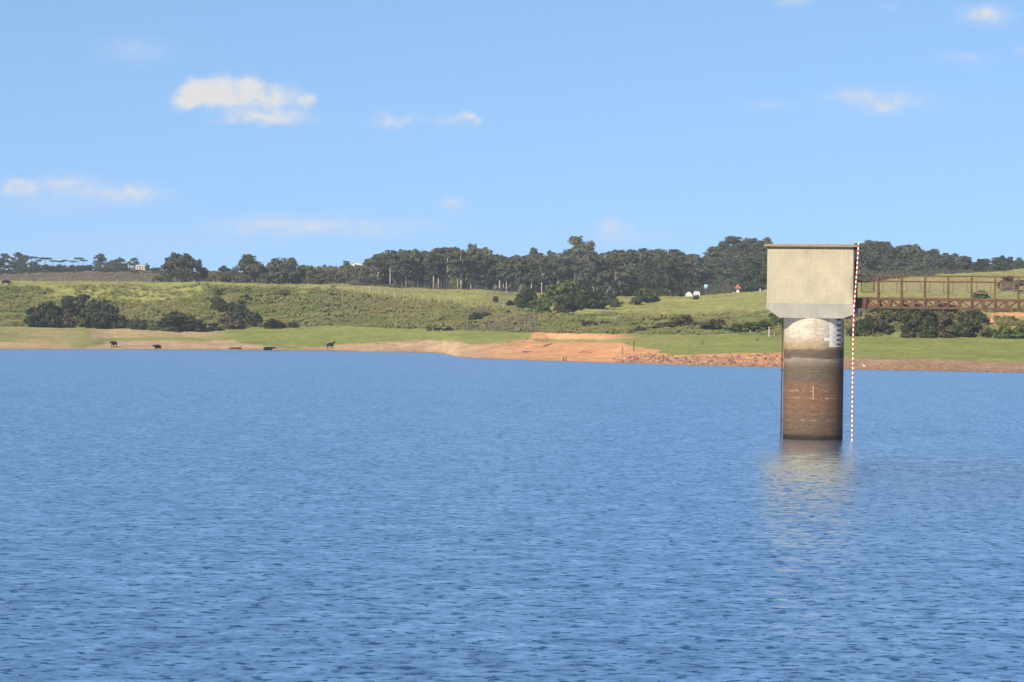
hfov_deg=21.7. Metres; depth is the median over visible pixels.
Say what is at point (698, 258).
eucalyptus
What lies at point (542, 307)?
shrub
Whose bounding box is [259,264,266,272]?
tree
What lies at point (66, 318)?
shrub
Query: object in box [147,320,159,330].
shrub
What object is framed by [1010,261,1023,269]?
hill tree
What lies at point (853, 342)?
banded cable
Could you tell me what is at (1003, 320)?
bank scrub
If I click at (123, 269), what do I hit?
tree
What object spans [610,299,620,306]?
shrub
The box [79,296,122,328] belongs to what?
shrub
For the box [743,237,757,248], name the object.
hill tree
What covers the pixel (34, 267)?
hedge tree
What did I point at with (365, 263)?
eucalyptus
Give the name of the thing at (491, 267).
eucalyptus
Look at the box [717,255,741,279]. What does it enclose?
hill tree
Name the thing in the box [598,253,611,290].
eucalyptus
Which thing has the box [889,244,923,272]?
hill tree
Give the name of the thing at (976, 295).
shrub
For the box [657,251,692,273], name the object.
eucalyptus
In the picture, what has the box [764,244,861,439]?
intake tower
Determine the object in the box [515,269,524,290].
eucalyptus
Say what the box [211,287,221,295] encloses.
shrub
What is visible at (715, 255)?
hill tree
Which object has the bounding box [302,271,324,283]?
scrub bush
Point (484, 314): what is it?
shrub
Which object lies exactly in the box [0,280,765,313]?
plateau grass
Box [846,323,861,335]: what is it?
shrub
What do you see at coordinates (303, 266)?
tree
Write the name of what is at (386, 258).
eucalyptus
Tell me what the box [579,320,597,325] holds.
shrub
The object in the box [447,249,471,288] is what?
eucalyptus
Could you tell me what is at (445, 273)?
eucalyptus
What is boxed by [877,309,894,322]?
shrub
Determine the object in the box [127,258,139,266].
tree
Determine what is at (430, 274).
eucalyptus
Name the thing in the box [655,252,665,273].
eucalyptus
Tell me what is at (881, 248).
hill tree
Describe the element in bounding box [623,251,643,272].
eucalyptus
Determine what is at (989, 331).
shrub
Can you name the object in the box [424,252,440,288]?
eucalyptus
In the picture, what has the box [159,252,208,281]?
spreading tree
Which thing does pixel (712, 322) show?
shrub
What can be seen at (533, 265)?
eucalyptus
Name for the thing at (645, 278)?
tree
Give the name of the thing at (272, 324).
shrub
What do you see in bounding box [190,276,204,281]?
edge bush
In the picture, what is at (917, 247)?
hill tree
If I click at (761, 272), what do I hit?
tree
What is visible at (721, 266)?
hill tree
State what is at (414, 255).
eucalyptus
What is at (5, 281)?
cow
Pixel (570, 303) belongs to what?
shrub
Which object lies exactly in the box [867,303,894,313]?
shrub
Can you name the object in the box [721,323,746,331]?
shrub
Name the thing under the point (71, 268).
hedge tree
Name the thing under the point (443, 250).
eucalyptus
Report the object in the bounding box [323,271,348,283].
scrub bush
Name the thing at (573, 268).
eucalyptus
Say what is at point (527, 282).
eucalyptus
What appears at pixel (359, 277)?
scrub bush
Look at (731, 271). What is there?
hill tree
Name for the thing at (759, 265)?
hill tree
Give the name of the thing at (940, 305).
shrub
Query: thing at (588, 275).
eucalyptus
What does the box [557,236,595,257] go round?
tree
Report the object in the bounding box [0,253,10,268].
tree
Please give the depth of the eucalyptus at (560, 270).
859.74 m
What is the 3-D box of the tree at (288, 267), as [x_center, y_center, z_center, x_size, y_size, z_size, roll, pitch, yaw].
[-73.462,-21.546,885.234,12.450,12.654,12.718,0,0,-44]
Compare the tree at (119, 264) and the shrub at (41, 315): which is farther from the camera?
the tree at (119, 264)
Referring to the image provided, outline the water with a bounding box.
[0,349,1023,681]
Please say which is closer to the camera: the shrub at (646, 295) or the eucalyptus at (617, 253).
the shrub at (646, 295)
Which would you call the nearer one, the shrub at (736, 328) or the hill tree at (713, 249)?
the shrub at (736, 328)
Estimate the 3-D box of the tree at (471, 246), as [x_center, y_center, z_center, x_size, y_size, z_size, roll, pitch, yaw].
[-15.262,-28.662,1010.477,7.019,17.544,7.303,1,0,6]
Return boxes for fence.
[21,278,290,283]
[361,286,503,307]
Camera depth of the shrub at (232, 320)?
631.48 m
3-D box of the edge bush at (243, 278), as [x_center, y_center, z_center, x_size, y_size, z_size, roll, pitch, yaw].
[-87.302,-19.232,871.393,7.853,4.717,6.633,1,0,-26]
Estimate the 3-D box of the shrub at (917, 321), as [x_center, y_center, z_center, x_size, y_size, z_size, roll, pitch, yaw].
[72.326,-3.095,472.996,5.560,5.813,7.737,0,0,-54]
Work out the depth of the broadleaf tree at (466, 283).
929.21 m
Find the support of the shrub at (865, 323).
on the ground at (894, 348)
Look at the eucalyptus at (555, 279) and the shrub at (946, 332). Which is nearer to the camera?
the shrub at (946, 332)
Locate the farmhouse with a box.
[135,265,146,269]
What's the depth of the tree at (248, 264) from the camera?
883.76 m
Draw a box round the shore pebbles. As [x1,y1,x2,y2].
[612,354,1023,371]
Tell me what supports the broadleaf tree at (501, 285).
on the ground at (894, 348)
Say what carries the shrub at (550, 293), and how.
on the ground at (894, 348)
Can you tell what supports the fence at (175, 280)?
on the ground at (894, 348)
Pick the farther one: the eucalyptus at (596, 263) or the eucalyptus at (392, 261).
the eucalyptus at (392, 261)
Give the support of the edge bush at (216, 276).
on the ground at (894, 348)
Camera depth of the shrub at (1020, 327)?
462.54 m
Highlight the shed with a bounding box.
[350,262,363,265]
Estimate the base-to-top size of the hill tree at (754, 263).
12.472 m
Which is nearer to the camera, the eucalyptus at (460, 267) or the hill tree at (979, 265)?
the eucalyptus at (460, 267)
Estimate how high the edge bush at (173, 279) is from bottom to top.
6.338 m
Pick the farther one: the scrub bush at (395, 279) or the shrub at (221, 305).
the scrub bush at (395, 279)
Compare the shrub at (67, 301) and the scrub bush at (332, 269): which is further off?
the scrub bush at (332, 269)
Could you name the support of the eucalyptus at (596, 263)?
on the ground at (894, 348)
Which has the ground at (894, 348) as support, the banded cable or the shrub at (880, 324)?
the shrub at (880, 324)
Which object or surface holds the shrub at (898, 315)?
on the ground at (894, 348)
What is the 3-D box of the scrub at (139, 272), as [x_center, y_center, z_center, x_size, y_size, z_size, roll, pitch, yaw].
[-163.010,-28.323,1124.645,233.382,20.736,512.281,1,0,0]
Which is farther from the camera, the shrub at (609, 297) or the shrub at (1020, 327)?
the shrub at (609, 297)
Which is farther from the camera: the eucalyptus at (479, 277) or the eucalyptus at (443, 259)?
the eucalyptus at (479, 277)
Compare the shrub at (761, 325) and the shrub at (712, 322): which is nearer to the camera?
the shrub at (761, 325)
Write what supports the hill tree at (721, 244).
on the ground at (894, 348)
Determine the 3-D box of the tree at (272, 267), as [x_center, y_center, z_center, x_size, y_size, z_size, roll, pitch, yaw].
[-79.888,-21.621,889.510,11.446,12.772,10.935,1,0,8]
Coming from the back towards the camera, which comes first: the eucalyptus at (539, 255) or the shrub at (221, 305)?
the eucalyptus at (539, 255)
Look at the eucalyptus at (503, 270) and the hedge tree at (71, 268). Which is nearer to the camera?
the eucalyptus at (503, 270)
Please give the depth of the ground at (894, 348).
564.34 m
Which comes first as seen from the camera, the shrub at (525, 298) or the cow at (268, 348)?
the cow at (268, 348)
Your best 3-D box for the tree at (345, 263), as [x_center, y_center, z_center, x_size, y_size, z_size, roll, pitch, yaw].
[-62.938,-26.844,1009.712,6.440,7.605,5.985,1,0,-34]
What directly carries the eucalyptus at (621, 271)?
on the ground at (894, 348)
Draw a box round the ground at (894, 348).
[0,268,1023,372]
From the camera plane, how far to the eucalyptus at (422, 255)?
877.55 m
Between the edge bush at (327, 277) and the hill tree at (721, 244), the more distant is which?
the hill tree at (721, 244)
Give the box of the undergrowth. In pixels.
[295,265,1012,295]
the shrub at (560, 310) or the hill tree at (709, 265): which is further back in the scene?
the hill tree at (709, 265)
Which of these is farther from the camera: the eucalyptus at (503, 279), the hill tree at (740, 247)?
the hill tree at (740, 247)
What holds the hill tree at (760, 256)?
on the ground at (894, 348)
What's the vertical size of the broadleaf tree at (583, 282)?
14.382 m
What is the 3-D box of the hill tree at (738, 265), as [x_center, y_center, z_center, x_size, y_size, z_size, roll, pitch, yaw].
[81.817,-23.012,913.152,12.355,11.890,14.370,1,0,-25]
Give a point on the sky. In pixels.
(316, 133)
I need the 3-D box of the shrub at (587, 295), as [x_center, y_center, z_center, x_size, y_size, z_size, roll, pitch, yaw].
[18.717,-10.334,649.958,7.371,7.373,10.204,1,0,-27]
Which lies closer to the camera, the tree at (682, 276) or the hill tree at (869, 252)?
the tree at (682, 276)
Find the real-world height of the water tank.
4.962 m
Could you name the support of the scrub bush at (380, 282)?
on the ground at (894, 348)
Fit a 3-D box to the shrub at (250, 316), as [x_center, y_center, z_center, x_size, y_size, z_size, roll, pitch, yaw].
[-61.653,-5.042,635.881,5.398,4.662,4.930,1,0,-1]
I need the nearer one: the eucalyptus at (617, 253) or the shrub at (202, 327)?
the shrub at (202, 327)
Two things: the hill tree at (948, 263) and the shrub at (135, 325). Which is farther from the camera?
the hill tree at (948, 263)
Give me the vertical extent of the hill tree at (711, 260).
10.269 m
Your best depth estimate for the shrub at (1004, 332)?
461.55 m
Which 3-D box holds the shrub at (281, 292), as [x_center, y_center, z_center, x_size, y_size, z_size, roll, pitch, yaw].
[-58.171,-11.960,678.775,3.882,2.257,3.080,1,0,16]
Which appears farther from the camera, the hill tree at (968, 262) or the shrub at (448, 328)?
the hill tree at (968, 262)
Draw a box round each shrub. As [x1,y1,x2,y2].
[22,301,63,327]
[55,313,75,326]
[61,294,90,315]
[75,308,91,327]
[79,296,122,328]
[115,316,129,328]
[128,318,147,329]
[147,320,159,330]
[154,311,202,331]
[191,323,224,331]
[209,295,227,312]
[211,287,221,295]
[216,311,247,328]
[226,299,249,317]
[240,294,252,300]
[243,310,263,326]
[262,319,285,328]
[276,290,290,295]
[287,322,298,327]
[441,327,452,330]
[468,312,481,319]
[477,312,491,316]
[506,300,513,305]
[514,287,538,307]
[525,298,551,313]
[539,284,557,305]
[552,306,569,312]
[553,280,577,304]
[553,295,584,311]
[572,284,604,308]
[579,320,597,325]
[602,292,624,304]
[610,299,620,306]
[629,297,642,304]
[633,288,659,302]
[633,326,647,330]
[651,322,676,327]
[669,315,699,326]
[698,318,725,328]
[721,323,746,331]
[743,320,772,331]
[766,312,781,325]
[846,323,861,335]
[854,314,876,335]
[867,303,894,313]
[871,313,893,333]
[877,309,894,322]
[891,309,909,322]
[893,303,922,312]
[899,309,938,332]
[900,328,914,337]
[918,327,941,337]
[927,303,956,314]
[933,310,954,328]
[937,325,966,337]
[949,310,981,335]
[968,310,990,324]
[972,290,989,298]
[979,327,997,337]
[991,325,1020,338]
[996,275,1023,289]
[1008,323,1023,337]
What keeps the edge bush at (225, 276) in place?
on the ground at (894, 348)
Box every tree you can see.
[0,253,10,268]
[7,252,25,263]
[8,262,26,269]
[20,255,28,266]
[25,261,43,270]
[27,264,39,272]
[38,264,54,273]
[50,264,65,272]
[62,265,79,271]
[76,265,91,271]
[92,253,110,270]
[98,268,114,272]
[106,260,117,269]
[111,258,127,270]
[112,267,131,271]
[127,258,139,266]
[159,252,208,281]
[218,265,231,271]
[232,254,267,277]
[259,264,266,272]
[264,257,282,284]
[271,257,306,284]
[298,264,316,273]
[339,261,349,266]
[448,273,480,288]
[466,243,477,251]
[481,274,515,290]
[528,247,537,256]
[528,283,547,290]
[547,250,556,256]
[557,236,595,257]
[582,273,605,292]
[615,269,645,296]
[635,259,659,288]
[650,248,666,253]
[650,255,680,296]
[670,260,696,296]
[684,259,709,286]
[701,257,720,281]
[701,262,716,283]
[704,252,723,269]
[705,246,724,270]
[714,254,736,282]
[717,241,726,252]
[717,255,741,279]
[724,236,742,252]
[726,255,748,284]
[728,257,754,285]
[731,242,750,251]
[731,263,760,292]
[736,247,766,277]
[736,259,764,289]
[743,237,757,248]
[745,253,766,266]
[755,240,765,248]
[755,256,766,269]
[755,263,766,290]
[762,237,772,247]
[856,244,872,273]
[862,240,877,250]
[863,249,882,265]
[866,253,882,272]
[872,241,891,265]
[877,246,910,272]
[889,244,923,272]
[911,250,933,269]
[914,246,930,269]
[922,249,945,271]
[928,254,944,269]
[941,255,954,268]
[941,258,958,270]
[953,255,971,269]
[958,256,974,269]
[971,259,989,271]
[990,257,998,266]
[990,261,1006,271]
[992,255,1011,269]
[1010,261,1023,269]
[1015,257,1023,266]
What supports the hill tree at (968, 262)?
on the ground at (894, 348)
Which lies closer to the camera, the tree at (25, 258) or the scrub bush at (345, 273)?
the scrub bush at (345, 273)
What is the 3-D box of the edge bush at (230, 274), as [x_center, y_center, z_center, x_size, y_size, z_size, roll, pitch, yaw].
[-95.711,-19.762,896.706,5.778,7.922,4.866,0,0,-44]
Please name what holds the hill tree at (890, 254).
on the ground at (894, 348)
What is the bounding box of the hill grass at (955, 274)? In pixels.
[858,268,1023,305]
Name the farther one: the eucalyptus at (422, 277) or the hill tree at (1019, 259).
the hill tree at (1019, 259)
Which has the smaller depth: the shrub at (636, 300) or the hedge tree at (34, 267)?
the shrub at (636, 300)
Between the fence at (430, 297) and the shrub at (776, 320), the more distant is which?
the fence at (430, 297)
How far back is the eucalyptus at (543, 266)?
862.94 m
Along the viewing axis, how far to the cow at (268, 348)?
564.27 m
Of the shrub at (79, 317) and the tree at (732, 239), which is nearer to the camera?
the shrub at (79, 317)
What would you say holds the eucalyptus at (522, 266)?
on the ground at (894, 348)
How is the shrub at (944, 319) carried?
on the ground at (894, 348)
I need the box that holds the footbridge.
[855,275,1023,309]
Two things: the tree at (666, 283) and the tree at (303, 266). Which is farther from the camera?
the tree at (303, 266)
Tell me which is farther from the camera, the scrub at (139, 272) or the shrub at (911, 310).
the scrub at (139, 272)
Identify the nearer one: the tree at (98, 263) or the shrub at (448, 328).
the shrub at (448, 328)
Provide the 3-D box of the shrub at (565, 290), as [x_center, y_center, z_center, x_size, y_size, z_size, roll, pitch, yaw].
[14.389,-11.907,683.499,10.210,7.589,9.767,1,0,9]
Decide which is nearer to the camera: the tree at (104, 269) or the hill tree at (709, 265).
the hill tree at (709, 265)
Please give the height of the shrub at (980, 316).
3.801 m
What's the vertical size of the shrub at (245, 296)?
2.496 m
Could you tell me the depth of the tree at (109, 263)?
1229.00 m
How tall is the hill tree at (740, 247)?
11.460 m
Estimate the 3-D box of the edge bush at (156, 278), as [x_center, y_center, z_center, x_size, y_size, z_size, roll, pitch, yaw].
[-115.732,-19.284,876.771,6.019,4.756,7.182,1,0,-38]
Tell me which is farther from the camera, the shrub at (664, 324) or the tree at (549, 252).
the tree at (549, 252)
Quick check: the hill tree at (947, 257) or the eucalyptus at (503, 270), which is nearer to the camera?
the eucalyptus at (503, 270)
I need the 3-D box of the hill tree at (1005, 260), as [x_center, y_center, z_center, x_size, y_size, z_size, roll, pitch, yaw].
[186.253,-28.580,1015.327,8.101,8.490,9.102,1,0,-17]
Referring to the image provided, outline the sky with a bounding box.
[0,0,1023,271]
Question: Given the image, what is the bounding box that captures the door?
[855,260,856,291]
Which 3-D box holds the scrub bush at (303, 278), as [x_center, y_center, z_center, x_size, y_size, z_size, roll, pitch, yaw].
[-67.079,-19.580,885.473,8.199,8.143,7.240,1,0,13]
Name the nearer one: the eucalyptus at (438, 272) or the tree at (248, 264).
the tree at (248, 264)
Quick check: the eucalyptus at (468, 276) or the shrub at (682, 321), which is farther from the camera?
the eucalyptus at (468, 276)
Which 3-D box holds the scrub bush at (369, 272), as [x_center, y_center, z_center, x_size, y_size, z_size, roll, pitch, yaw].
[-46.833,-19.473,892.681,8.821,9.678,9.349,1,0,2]
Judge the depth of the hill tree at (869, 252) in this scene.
1004.85 m
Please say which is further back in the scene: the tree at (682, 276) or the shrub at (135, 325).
the tree at (682, 276)
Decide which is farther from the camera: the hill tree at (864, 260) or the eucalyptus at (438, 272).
the hill tree at (864, 260)
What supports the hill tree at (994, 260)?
on the ground at (894, 348)
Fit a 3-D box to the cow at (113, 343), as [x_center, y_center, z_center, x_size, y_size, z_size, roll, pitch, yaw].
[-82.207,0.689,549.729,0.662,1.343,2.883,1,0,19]
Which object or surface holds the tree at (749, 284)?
on the ground at (894, 348)
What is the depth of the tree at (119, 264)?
1223.68 m
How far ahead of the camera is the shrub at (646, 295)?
703.19 m
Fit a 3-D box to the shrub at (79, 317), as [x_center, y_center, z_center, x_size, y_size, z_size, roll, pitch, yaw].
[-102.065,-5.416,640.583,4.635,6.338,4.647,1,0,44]
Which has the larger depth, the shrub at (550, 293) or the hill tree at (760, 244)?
the hill tree at (760, 244)
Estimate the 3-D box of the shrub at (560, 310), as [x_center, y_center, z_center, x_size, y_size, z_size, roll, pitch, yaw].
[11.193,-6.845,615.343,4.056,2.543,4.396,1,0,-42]
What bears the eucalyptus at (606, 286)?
on the ground at (894, 348)
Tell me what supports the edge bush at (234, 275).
on the ground at (894, 348)
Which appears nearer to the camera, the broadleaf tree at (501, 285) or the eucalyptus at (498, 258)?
the eucalyptus at (498, 258)
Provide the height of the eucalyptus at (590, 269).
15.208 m
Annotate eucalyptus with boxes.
[360,258,372,270]
[367,256,391,284]
[381,250,400,283]
[389,249,407,287]
[389,254,418,287]
[404,247,427,287]
[408,254,424,287]
[410,270,429,286]
[418,255,441,286]
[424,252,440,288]
[428,251,442,287]
[431,247,453,288]
[437,252,457,288]
[441,252,459,274]
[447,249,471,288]
[459,250,481,288]
[465,248,482,288]
[473,252,487,287]
[476,255,503,289]
[478,254,497,288]
[481,249,493,254]
[485,254,508,290]
[493,263,507,289]
[494,262,516,290]
[504,256,519,291]
[509,257,532,292]
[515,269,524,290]
[524,258,540,288]
[528,259,539,288]
[531,253,548,292]
[534,257,549,292]
[540,263,553,291]
[547,254,568,283]
[551,261,569,282]
[559,254,581,287]
[571,257,596,287]
[582,249,597,258]
[582,259,598,289]
[584,256,614,288]
[592,256,616,292]
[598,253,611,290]
[602,256,632,293]
[611,249,630,291]
[611,253,639,296]
[621,249,639,255]
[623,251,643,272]
[632,251,657,267]
[636,256,650,283]
[650,255,663,272]
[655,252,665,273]
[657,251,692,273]
[665,249,686,263]
[687,256,704,262]
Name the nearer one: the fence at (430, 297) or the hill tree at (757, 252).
the fence at (430, 297)
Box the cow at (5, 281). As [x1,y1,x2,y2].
[1,280,11,284]
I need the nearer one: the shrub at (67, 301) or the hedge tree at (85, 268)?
the shrub at (67, 301)
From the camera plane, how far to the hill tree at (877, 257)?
942.30 m
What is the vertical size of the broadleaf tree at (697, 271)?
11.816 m
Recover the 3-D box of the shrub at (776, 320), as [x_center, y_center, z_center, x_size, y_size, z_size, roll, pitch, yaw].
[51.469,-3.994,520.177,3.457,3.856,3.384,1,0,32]
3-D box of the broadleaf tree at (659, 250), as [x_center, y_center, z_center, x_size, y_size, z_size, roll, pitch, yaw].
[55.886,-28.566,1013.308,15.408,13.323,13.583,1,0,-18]
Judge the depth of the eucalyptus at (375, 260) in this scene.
878.29 m
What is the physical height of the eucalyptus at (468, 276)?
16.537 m
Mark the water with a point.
(286, 517)
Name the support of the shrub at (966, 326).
on the ground at (894, 348)
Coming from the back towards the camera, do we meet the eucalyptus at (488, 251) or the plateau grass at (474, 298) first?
the eucalyptus at (488, 251)
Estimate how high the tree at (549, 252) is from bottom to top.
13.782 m
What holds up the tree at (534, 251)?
on the ground at (894, 348)
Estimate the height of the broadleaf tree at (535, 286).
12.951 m
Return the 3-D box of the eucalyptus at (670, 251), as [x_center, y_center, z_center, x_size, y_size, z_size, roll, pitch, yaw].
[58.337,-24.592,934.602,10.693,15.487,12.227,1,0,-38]
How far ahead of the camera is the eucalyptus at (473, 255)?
869.62 m
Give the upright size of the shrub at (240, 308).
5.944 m
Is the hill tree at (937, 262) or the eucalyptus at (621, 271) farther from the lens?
the hill tree at (937, 262)
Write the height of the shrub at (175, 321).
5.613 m
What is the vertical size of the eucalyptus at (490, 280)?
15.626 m
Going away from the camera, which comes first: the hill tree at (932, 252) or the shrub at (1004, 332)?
the shrub at (1004, 332)
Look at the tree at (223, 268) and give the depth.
958.02 m
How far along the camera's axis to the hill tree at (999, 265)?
942.45 m
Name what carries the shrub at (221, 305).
on the ground at (894, 348)
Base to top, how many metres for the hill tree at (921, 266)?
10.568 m
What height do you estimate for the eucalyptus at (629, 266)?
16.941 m
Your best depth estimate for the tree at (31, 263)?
1238.80 m
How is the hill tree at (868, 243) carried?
on the ground at (894, 348)
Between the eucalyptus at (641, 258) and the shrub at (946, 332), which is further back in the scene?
the eucalyptus at (641, 258)
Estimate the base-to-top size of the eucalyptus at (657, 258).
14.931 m
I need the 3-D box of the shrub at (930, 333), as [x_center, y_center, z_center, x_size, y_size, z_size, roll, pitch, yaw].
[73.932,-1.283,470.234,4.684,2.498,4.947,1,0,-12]
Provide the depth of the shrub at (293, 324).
631.39 m
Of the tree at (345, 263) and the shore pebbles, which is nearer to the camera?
the shore pebbles
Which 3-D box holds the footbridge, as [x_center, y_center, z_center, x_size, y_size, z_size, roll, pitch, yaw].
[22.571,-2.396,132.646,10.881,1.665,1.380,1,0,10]
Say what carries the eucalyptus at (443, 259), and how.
on the ground at (894, 348)
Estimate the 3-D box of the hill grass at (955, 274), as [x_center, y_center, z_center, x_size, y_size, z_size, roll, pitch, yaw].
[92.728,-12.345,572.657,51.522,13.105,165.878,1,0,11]
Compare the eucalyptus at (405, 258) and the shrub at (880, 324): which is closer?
the shrub at (880, 324)
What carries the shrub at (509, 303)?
on the ground at (894, 348)
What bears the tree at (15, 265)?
on the ground at (894, 348)
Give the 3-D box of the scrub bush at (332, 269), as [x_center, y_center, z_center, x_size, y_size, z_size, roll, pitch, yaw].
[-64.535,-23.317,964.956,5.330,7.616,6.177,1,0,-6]
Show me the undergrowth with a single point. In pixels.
(713, 286)
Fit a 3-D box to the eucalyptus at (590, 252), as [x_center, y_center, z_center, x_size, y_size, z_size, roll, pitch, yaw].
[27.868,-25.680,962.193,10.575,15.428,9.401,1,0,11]
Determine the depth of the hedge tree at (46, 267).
1219.87 m
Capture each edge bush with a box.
[152,275,161,281]
[171,276,191,281]
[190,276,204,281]
[205,271,222,281]
[208,273,230,282]
[224,271,233,282]
[230,273,239,282]
[232,275,254,282]
[256,273,270,283]
[316,271,336,283]
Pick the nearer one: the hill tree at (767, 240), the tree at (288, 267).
the tree at (288, 267)
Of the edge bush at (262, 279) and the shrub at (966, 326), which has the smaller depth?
the shrub at (966, 326)
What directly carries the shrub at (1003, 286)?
on the ground at (894, 348)
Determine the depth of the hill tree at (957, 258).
1000.98 m
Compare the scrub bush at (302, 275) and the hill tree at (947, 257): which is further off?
the hill tree at (947, 257)
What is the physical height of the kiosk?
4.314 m
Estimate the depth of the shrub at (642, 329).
526.67 m
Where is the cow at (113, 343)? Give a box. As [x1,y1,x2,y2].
[110,341,116,347]
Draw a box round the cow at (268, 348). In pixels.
[263,347,275,349]
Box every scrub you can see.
[0,265,354,281]
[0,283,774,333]
[844,304,1023,336]
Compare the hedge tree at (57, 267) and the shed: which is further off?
the shed
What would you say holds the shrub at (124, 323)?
on the ground at (894, 348)
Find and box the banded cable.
[851,242,858,440]
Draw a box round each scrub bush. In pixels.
[296,268,312,283]
[300,270,321,283]
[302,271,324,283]
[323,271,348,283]
[329,266,337,272]
[339,267,351,284]
[352,268,368,285]
[361,269,373,283]
[371,271,381,285]
[380,271,404,286]
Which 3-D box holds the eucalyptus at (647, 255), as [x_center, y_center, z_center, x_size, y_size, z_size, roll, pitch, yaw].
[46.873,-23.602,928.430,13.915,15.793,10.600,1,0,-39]
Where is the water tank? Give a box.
[704,284,707,294]
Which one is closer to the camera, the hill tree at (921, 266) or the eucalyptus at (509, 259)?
the eucalyptus at (509, 259)
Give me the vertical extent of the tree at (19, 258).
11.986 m
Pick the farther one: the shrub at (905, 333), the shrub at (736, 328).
the shrub at (736, 328)
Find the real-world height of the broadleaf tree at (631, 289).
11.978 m
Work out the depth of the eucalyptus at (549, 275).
879.81 m
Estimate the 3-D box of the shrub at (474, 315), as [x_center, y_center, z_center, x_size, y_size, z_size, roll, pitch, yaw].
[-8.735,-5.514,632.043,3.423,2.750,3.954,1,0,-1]
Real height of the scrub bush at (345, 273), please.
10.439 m
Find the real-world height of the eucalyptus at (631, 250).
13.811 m
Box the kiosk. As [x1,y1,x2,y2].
[733,284,740,292]
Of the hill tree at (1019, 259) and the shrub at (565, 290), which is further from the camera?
the hill tree at (1019, 259)
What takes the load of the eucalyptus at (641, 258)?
on the ground at (894, 348)
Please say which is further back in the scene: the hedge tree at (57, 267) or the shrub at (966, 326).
the hedge tree at (57, 267)
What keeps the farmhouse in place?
on the ground at (894, 348)

